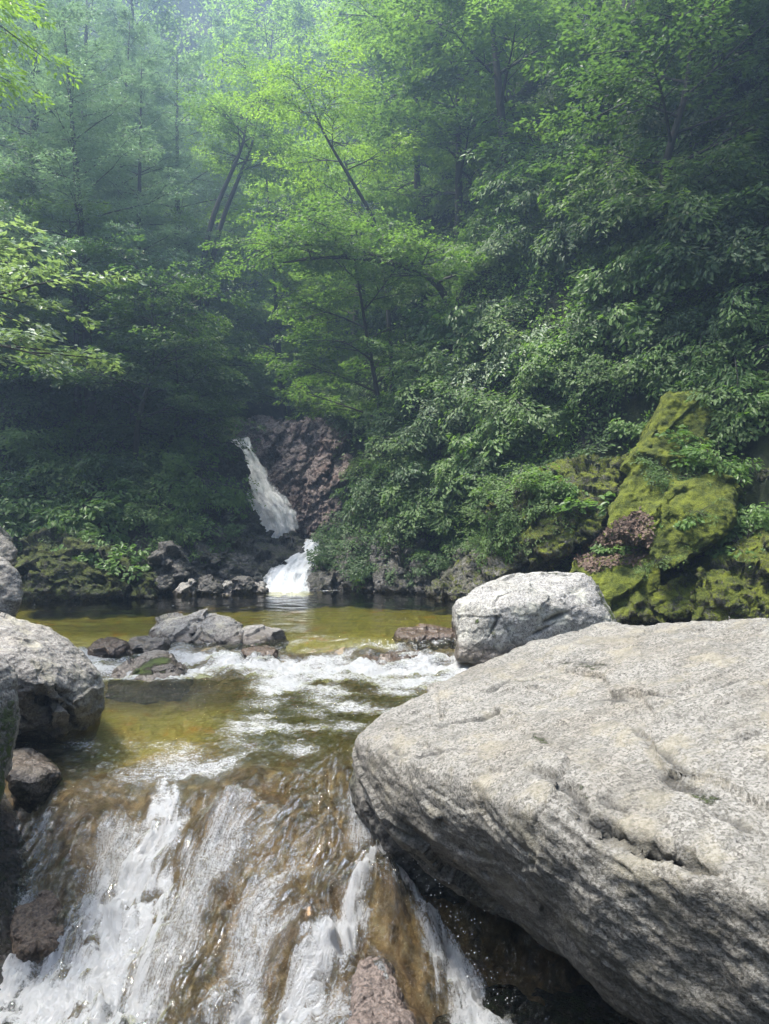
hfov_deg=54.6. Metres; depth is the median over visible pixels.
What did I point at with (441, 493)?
shrub
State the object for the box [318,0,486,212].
broadleaf tree
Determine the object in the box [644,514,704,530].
shrub
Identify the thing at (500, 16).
broadleaf tree
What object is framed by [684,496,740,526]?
fern
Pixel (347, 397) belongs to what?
shrub
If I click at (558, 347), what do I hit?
shrub
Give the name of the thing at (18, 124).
conifer tree
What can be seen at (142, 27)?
conifer tree
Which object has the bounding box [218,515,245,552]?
shrub
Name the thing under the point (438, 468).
shrub
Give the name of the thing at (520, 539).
fern
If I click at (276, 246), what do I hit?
overhanging tree
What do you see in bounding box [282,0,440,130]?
broadleaf tree
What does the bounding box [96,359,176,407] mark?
shrub
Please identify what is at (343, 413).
shrub
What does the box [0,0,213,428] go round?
conifer tree
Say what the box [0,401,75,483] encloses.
shrub
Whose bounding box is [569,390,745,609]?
rock outcrop
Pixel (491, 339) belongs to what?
shrub
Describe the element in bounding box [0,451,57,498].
shrub
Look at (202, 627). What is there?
rock
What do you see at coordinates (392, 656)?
rock
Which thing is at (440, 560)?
shrub
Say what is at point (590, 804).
boulder
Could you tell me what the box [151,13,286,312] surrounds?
conifer tree
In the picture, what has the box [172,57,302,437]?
leaning tree
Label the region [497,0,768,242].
broadleaf tree
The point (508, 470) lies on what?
shrub
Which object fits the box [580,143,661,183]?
shrub
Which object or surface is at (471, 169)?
shrub
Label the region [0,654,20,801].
boulder
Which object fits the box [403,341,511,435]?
shrub
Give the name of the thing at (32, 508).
shrub
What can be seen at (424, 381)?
shrub
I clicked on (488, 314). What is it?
shrub
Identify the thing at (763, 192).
shrub
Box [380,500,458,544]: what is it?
shrub
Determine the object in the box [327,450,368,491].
shrub
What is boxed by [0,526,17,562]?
boulder
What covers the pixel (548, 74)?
shrub
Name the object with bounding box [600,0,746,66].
shrub
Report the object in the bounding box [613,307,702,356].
shrub
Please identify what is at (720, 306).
shrub
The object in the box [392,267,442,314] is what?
shrub
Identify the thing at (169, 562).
rock outcrop
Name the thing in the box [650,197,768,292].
shrub
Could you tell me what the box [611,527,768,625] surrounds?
rock outcrop
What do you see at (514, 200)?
shrub
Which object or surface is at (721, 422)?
shrub
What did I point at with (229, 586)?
stone
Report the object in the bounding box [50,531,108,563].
shrub
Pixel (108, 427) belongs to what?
broadleaf tree
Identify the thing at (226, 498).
shrub
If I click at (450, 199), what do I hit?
shrub
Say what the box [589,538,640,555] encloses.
shrub
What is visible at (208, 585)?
stone
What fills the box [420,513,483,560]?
shrub
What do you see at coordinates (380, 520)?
shrub
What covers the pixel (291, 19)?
broadleaf tree
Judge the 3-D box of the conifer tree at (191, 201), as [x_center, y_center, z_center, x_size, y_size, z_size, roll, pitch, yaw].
[-7.815,-10.349,27.339,7.709,13.776,7.614,0,0,-6]
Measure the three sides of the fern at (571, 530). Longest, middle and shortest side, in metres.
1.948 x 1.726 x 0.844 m
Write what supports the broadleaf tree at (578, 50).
on the hillside
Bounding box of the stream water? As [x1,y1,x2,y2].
[0,589,688,1023]
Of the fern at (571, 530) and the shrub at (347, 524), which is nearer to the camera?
the fern at (571, 530)
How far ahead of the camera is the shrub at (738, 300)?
12.69 m
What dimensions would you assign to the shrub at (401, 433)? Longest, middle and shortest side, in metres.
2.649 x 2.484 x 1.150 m
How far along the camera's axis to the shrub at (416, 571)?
14.83 m
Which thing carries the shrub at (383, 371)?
on the hillside
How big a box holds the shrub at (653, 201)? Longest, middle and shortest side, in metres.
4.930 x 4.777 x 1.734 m
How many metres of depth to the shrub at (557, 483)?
12.89 m
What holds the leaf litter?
on the rock outcrop at (620, 585)
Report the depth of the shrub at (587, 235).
14.82 m
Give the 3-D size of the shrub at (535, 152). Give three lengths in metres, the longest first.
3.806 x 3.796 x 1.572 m
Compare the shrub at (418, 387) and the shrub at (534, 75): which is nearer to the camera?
the shrub at (418, 387)
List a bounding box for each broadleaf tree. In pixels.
[0,132,78,332]
[0,185,199,440]
[0,232,253,463]
[53,306,265,463]
[109,298,258,432]
[124,207,301,424]
[170,0,341,210]
[185,123,369,419]
[215,136,376,389]
[218,294,338,417]
[249,216,457,457]
[273,121,407,346]
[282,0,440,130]
[290,120,429,353]
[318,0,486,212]
[345,0,552,242]
[350,1,545,133]
[361,0,610,206]
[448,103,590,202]
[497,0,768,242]
[549,0,768,123]
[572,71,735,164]
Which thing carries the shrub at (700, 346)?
on the hillside
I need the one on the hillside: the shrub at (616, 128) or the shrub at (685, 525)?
the shrub at (616, 128)
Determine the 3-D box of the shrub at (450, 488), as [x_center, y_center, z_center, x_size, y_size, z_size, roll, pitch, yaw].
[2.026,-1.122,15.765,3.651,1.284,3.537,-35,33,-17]
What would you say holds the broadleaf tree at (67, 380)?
on the hillside
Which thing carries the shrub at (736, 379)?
on the hillside
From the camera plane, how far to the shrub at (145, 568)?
14.83 m
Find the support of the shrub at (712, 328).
on the hillside
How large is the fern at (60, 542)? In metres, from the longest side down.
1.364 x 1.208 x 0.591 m
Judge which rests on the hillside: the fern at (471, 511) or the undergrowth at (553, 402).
the undergrowth at (553, 402)
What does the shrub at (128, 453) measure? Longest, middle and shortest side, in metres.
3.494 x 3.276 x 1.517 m
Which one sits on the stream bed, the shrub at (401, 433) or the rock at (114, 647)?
the rock at (114, 647)
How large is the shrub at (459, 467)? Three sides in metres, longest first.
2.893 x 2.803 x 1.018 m
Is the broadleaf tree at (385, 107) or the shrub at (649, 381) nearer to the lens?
the shrub at (649, 381)
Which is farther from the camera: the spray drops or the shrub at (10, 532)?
the shrub at (10, 532)
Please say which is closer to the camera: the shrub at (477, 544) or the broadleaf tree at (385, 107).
the shrub at (477, 544)
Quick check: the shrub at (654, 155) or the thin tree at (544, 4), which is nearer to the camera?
the shrub at (654, 155)
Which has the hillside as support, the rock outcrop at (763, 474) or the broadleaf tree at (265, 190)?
the broadleaf tree at (265, 190)
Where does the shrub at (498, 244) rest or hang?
on the hillside
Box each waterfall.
[232,437,297,537]
[264,539,320,594]
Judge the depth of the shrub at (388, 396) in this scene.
21.30 m
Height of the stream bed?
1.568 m
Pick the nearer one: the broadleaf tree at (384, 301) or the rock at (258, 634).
the rock at (258, 634)
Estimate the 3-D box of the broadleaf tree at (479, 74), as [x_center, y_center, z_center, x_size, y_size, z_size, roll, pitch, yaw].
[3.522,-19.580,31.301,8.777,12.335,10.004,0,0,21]
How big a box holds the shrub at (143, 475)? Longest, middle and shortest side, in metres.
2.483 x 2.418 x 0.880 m
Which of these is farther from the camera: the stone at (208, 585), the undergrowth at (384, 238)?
the undergrowth at (384, 238)
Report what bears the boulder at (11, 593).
on the hillside
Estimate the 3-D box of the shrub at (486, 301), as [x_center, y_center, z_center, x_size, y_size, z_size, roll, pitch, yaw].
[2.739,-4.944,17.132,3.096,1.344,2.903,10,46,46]
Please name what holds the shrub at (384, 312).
on the hillside
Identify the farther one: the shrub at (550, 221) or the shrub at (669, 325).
the shrub at (550, 221)
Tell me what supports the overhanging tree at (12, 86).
on the hillside
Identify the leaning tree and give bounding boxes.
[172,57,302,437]
[182,36,310,429]
[226,37,446,420]
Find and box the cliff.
[226,415,355,540]
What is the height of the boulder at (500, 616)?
1.202 m
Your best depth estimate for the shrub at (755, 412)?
12.02 m
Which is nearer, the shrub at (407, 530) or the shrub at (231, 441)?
the shrub at (407, 530)
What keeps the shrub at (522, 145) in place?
on the hillside
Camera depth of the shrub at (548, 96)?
20.48 m
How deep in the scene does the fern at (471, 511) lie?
13.95 m
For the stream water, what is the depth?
4.52 m
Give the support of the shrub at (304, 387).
on the hillside
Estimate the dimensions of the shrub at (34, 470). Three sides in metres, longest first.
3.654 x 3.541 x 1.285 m
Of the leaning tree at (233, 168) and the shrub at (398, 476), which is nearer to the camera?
the shrub at (398, 476)
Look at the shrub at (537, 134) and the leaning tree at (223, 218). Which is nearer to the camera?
the shrub at (537, 134)
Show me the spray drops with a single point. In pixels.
(193, 874)
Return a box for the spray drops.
[50,827,515,1003]
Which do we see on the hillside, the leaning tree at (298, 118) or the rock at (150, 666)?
the leaning tree at (298, 118)
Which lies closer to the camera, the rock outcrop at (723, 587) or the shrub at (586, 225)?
the rock outcrop at (723, 587)
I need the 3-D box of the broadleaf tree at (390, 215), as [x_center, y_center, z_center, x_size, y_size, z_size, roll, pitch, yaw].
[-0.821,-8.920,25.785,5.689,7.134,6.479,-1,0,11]
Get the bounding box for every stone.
[172,578,196,599]
[195,574,224,594]
[217,580,236,599]
[232,576,257,595]
[253,581,268,594]
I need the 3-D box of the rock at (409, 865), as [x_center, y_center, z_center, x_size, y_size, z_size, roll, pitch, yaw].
[0.183,2.150,5.041,0.845,1.017,1.086,0,0,0]
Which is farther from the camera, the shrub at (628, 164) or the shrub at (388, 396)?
the shrub at (388, 396)
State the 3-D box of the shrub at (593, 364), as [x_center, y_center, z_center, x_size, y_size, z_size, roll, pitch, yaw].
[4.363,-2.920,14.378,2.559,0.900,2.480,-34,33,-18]
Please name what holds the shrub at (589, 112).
on the hillside
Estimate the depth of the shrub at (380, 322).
23.72 m
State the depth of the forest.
50.20 m
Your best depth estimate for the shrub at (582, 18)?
21.59 m
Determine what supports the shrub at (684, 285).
on the hillside
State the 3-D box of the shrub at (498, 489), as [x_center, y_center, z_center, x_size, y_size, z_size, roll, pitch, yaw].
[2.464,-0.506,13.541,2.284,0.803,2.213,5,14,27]
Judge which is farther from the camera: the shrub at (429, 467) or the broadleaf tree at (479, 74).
the broadleaf tree at (479, 74)
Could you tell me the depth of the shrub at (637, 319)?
13.88 m
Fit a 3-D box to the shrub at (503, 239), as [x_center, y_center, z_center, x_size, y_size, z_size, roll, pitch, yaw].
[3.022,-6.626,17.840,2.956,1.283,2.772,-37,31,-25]
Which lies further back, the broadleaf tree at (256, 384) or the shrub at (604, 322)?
the broadleaf tree at (256, 384)
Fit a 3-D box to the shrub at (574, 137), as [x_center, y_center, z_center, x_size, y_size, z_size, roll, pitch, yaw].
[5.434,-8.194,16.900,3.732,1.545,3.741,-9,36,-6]
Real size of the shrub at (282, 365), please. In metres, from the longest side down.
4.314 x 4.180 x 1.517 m
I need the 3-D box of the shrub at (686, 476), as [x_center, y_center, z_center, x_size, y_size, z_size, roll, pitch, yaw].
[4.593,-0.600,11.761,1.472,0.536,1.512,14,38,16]
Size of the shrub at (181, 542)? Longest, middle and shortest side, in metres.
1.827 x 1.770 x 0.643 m
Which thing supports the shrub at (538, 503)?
on the rock outcrop at (603, 476)
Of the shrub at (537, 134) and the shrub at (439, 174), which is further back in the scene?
the shrub at (439, 174)
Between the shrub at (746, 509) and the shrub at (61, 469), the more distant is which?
the shrub at (61, 469)
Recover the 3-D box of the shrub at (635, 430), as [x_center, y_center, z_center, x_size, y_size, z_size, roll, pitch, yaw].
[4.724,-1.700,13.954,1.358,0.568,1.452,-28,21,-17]
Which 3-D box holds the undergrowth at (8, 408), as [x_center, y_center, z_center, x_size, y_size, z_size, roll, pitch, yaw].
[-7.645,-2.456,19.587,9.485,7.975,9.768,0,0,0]
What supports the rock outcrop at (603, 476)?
on the hillside
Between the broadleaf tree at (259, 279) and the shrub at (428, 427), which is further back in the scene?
the broadleaf tree at (259, 279)
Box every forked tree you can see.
[305,0,548,144]
[410,0,526,121]
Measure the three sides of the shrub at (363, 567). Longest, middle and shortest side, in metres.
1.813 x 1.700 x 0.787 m
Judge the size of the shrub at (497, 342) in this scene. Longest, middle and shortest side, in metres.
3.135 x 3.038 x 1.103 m
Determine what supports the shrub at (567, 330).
on the hillside
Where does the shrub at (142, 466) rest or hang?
on the hillside
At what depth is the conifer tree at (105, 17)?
28.43 m
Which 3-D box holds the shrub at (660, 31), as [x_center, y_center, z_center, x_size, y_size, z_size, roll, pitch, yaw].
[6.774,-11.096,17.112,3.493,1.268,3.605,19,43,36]
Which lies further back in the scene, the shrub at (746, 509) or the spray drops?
the shrub at (746, 509)
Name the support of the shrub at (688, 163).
on the hillside
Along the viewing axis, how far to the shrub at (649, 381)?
13.53 m
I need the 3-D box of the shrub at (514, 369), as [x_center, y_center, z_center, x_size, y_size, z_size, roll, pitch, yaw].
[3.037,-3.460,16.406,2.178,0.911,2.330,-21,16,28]
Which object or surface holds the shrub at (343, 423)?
on the hillside
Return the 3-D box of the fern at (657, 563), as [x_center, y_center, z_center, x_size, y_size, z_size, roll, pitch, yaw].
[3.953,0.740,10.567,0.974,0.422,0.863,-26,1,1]
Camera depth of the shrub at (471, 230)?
18.11 m
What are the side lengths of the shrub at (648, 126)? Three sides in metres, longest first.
4.186 x 3.925 x 1.817 m
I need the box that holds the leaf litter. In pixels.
[573,506,655,573]
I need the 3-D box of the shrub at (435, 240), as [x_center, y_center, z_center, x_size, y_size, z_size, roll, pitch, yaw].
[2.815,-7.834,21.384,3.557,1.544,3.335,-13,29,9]
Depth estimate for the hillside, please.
15.68 m
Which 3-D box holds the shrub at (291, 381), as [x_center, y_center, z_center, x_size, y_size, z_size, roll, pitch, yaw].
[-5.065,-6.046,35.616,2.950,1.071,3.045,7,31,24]
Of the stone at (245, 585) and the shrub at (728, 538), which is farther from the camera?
the stone at (245, 585)
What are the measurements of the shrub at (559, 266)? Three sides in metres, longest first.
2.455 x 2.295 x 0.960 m
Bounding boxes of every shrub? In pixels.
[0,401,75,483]
[0,418,147,497]
[0,434,110,509]
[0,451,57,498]
[0,459,96,531]
[0,462,56,497]
[0,489,69,545]
[7,498,68,544]
[13,478,131,539]
[40,475,144,535]
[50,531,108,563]
[62,499,149,545]
[64,422,175,495]
[70,436,180,497]
[88,439,180,495]
[94,541,150,583]
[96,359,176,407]
[110,469,220,540]
[132,427,259,527]
[138,564,151,571]
[148,519,222,564]
[151,487,221,550]
[181,428,258,468]
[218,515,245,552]
[245,342,306,378]
[253,376,292,390]
[257,376,319,418]
[288,379,328,409]
[295,364,381,427]
[305,336,344,361]
[305,527,342,572]
[312,505,368,551]
[317,387,370,428]
[318,339,362,377]
[324,412,375,437]
[325,526,405,590]
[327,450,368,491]
[327,485,423,539]
[329,434,428,522]
[340,468,453,539]
[347,476,424,536]
[349,299,413,336]
[351,392,440,478]
[353,416,441,483]
[366,283,416,323]
[366,403,461,457]
[367,212,446,281]
[369,479,447,515]
[370,455,485,537]
[370,542,431,587]
[371,315,503,416]
[372,338,429,391]
[373,437,502,530]
[380,387,404,415]
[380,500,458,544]
[384,358,468,412]
[388,397,488,452]
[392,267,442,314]
[395,281,510,354]
[395,452,448,482]
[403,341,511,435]
[406,536,453,578]
[410,154,500,220]
[412,481,485,517]
[413,424,530,517]
[415,235,449,268]
[416,372,504,427]
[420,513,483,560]
[424,124,488,188]
[425,228,481,265]
[427,240,478,322]
[435,329,608,443]
[435,346,528,389]
[436,423,526,490]
[437,385,549,485]
[439,219,503,282]
[440,320,562,410]
[448,144,555,247]
[448,408,564,466]
[452,246,566,341]
[452,297,531,346]
[454,461,569,517]
[455,442,545,500]
[456,527,523,572]
[462,122,510,181]
[463,87,538,133]
[464,212,547,272]
[466,284,566,362]
[468,214,550,268]
[470,127,622,222]
[474,321,548,382]
[478,470,573,566]
[479,395,585,449]
[485,182,580,245]
[493,117,581,159]
[504,167,670,269]
[509,332,585,398]
[514,115,670,179]
[518,467,587,500]
[521,300,599,380]
[524,71,578,131]
[525,47,639,111]
[525,394,622,468]
[527,57,559,88]
[527,134,665,262]
[529,146,693,270]
[532,4,614,76]
[534,228,610,278]
[543,68,689,151]
[548,340,667,407]
[550,122,672,174]
[551,80,643,147]
[551,490,615,516]
[554,300,615,348]
[556,132,768,244]
[565,244,669,307]
[565,283,694,351]
[566,193,684,267]
[567,52,673,106]
[574,0,683,72]
[574,295,630,333]
[576,132,735,209]
[578,194,734,293]
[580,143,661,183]
[588,318,717,410]
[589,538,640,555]
[598,413,650,442]
[599,8,733,63]
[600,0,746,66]
[602,214,718,283]
[603,159,768,261]
[605,142,768,247]
[606,128,768,215]
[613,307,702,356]
[621,52,707,98]
[623,354,698,394]
[624,118,768,185]
[629,305,768,397]
[629,452,722,492]
[630,233,739,295]
[639,277,762,337]
[639,328,768,431]
[644,309,768,395]
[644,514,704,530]
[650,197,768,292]
[655,424,765,486]
[665,189,768,249]
[666,345,768,443]
[668,272,768,347]
[674,206,768,288]
[689,286,768,349]
[705,505,768,570]
[716,390,768,451]
[724,475,768,542]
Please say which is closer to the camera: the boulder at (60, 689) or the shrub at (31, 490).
the boulder at (60, 689)
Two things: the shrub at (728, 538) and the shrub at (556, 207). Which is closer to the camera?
the shrub at (728, 538)
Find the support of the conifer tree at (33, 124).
on the hillside
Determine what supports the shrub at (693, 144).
on the hillside
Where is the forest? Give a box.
[0,0,550,387]
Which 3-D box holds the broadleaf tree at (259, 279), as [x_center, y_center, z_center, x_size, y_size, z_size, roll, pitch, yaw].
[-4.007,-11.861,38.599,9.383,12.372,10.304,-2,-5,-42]
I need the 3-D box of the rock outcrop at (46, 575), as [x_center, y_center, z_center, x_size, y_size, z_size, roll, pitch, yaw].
[-5.891,1.039,14.769,3.382,1.475,2.902,0,0,0]
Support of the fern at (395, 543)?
on the rock outcrop at (328, 580)
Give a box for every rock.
[6,747,62,812]
[10,890,73,978]
[87,637,129,664]
[105,650,193,704]
[128,635,171,658]
[148,608,243,650]
[241,624,288,651]
[241,644,279,661]
[346,956,416,1023]
[349,768,466,903]
[357,649,450,675]
[392,623,454,651]
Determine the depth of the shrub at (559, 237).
15.79 m
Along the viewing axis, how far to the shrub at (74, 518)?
15.79 m
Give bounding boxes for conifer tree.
[0,0,99,257]
[0,0,152,383]
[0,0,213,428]
[0,9,66,249]
[1,0,174,335]
[39,3,211,419]
[41,0,225,314]
[54,54,222,441]
[78,36,275,367]
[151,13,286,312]
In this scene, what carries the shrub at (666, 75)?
on the hillside
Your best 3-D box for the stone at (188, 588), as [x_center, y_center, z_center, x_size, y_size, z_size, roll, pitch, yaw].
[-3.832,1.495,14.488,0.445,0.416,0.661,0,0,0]
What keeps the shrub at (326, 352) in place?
on the hillside
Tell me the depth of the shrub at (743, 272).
12.96 m
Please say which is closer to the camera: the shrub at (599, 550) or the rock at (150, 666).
the rock at (150, 666)
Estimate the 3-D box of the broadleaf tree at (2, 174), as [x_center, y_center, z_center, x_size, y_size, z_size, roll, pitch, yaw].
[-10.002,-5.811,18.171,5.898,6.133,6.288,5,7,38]
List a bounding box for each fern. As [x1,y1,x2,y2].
[38,526,84,550]
[364,531,426,563]
[449,499,493,537]
[481,520,569,557]
[495,497,578,544]
[633,546,694,580]
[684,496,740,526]
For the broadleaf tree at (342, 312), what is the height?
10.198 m
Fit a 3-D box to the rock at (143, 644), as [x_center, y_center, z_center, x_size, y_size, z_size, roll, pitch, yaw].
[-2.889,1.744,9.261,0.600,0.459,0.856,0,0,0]
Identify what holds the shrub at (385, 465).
on the hillside
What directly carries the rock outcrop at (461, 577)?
on the hillside
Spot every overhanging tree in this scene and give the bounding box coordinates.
[0,0,82,110]
[0,215,146,379]
[197,184,498,310]
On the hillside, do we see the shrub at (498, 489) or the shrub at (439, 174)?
the shrub at (439, 174)
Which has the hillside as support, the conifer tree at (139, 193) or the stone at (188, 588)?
the conifer tree at (139, 193)
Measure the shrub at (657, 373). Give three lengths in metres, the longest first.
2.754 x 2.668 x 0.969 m
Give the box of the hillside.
[0,0,768,1023]
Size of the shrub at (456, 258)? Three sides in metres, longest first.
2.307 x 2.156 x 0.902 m
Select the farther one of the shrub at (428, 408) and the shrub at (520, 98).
the shrub at (520, 98)
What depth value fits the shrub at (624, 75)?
17.09 m
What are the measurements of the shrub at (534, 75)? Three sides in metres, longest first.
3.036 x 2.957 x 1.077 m
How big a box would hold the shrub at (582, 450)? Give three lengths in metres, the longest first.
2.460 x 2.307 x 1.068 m
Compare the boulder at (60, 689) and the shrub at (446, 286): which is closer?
the boulder at (60, 689)
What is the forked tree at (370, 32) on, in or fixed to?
on the hillside
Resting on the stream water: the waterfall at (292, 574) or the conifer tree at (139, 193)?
the waterfall at (292, 574)
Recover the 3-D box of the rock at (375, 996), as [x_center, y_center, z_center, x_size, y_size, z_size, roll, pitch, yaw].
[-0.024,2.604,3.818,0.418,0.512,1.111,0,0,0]
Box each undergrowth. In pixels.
[0,0,635,506]
[0,330,260,558]
[373,0,768,571]
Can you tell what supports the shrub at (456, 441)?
on the hillside
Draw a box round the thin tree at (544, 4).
[495,0,579,108]
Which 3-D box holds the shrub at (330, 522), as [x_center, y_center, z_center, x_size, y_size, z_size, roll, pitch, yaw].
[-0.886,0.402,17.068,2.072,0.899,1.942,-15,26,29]
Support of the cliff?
on the hillside
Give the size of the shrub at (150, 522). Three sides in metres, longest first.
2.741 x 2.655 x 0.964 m
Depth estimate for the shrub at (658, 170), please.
14.35 m
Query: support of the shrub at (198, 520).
on the hillside
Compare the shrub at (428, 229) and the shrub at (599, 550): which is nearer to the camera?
the shrub at (599, 550)
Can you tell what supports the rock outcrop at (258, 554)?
on the hillside
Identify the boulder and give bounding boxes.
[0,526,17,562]
[0,556,23,616]
[0,612,104,749]
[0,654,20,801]
[352,616,768,1023]
[451,571,615,665]
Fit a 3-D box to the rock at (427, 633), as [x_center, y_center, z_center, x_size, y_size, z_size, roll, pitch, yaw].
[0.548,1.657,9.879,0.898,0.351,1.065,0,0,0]
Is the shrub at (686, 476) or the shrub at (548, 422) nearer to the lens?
the shrub at (686, 476)
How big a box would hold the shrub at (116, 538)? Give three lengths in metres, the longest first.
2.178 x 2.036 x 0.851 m
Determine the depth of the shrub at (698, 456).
11.68 m
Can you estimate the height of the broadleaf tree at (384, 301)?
6.507 m
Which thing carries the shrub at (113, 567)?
on the rock outcrop at (46, 575)
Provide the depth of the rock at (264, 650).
8.73 m
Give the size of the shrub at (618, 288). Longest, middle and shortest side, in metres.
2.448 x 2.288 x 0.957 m
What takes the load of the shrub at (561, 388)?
on the hillside
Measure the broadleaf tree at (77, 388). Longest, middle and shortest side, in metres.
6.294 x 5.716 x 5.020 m
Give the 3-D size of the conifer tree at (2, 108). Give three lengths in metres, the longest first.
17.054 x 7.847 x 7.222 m
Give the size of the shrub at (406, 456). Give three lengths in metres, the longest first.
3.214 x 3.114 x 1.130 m
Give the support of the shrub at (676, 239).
on the hillside
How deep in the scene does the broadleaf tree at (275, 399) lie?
28.40 m
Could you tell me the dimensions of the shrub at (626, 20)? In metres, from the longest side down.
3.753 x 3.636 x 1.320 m
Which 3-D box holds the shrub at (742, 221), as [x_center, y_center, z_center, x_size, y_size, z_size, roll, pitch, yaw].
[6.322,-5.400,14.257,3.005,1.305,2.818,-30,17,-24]
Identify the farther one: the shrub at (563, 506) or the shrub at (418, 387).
the shrub at (418, 387)
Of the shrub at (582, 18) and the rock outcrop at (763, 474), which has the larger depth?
the shrub at (582, 18)
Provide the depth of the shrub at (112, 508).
16.05 m
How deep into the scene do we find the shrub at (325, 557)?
16.04 m
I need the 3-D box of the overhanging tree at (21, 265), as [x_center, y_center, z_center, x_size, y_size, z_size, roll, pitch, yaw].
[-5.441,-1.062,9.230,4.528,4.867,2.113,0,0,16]
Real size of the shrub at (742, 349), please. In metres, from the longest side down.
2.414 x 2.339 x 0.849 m
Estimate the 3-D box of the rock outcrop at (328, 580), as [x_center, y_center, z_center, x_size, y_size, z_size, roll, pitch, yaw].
[0.091,0.650,17.155,3.721,2.757,5.254,0,0,0]
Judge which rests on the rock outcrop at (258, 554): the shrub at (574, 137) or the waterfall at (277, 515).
the waterfall at (277, 515)
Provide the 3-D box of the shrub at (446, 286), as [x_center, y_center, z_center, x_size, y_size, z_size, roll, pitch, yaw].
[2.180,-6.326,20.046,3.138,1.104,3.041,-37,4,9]
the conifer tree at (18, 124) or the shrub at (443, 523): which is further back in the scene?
the conifer tree at (18, 124)
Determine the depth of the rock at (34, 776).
5.26 m
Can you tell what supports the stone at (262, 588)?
in the stream water
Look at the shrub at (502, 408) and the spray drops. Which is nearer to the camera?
the spray drops
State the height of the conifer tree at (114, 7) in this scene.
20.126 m
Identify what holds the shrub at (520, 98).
on the hillside
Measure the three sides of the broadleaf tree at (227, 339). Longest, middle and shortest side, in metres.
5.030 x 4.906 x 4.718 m
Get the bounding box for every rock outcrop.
[12,527,159,608]
[147,540,193,594]
[166,429,304,601]
[301,503,447,606]
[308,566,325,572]
[424,533,573,605]
[482,451,628,567]
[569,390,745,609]
[581,462,768,625]
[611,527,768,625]
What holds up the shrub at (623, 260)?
on the hillside
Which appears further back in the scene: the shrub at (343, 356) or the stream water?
the shrub at (343, 356)
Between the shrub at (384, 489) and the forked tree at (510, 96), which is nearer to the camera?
the shrub at (384, 489)
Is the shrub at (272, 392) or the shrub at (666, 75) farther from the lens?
the shrub at (272, 392)
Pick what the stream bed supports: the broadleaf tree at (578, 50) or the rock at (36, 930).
the rock at (36, 930)
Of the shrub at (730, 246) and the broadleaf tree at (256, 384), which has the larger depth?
the broadleaf tree at (256, 384)
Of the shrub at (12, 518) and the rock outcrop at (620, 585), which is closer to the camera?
the rock outcrop at (620, 585)
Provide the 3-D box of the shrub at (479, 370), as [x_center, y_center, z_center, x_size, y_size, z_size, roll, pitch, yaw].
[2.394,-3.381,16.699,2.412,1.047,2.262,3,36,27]
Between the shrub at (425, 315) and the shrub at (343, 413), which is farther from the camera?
the shrub at (343, 413)
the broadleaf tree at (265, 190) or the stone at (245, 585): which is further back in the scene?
the broadleaf tree at (265, 190)
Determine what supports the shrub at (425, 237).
on the hillside
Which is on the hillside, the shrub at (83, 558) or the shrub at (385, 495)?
the shrub at (385, 495)
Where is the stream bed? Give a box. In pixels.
[4,597,592,1023]
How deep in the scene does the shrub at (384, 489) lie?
16.40 m
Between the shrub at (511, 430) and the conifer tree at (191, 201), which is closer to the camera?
the shrub at (511, 430)

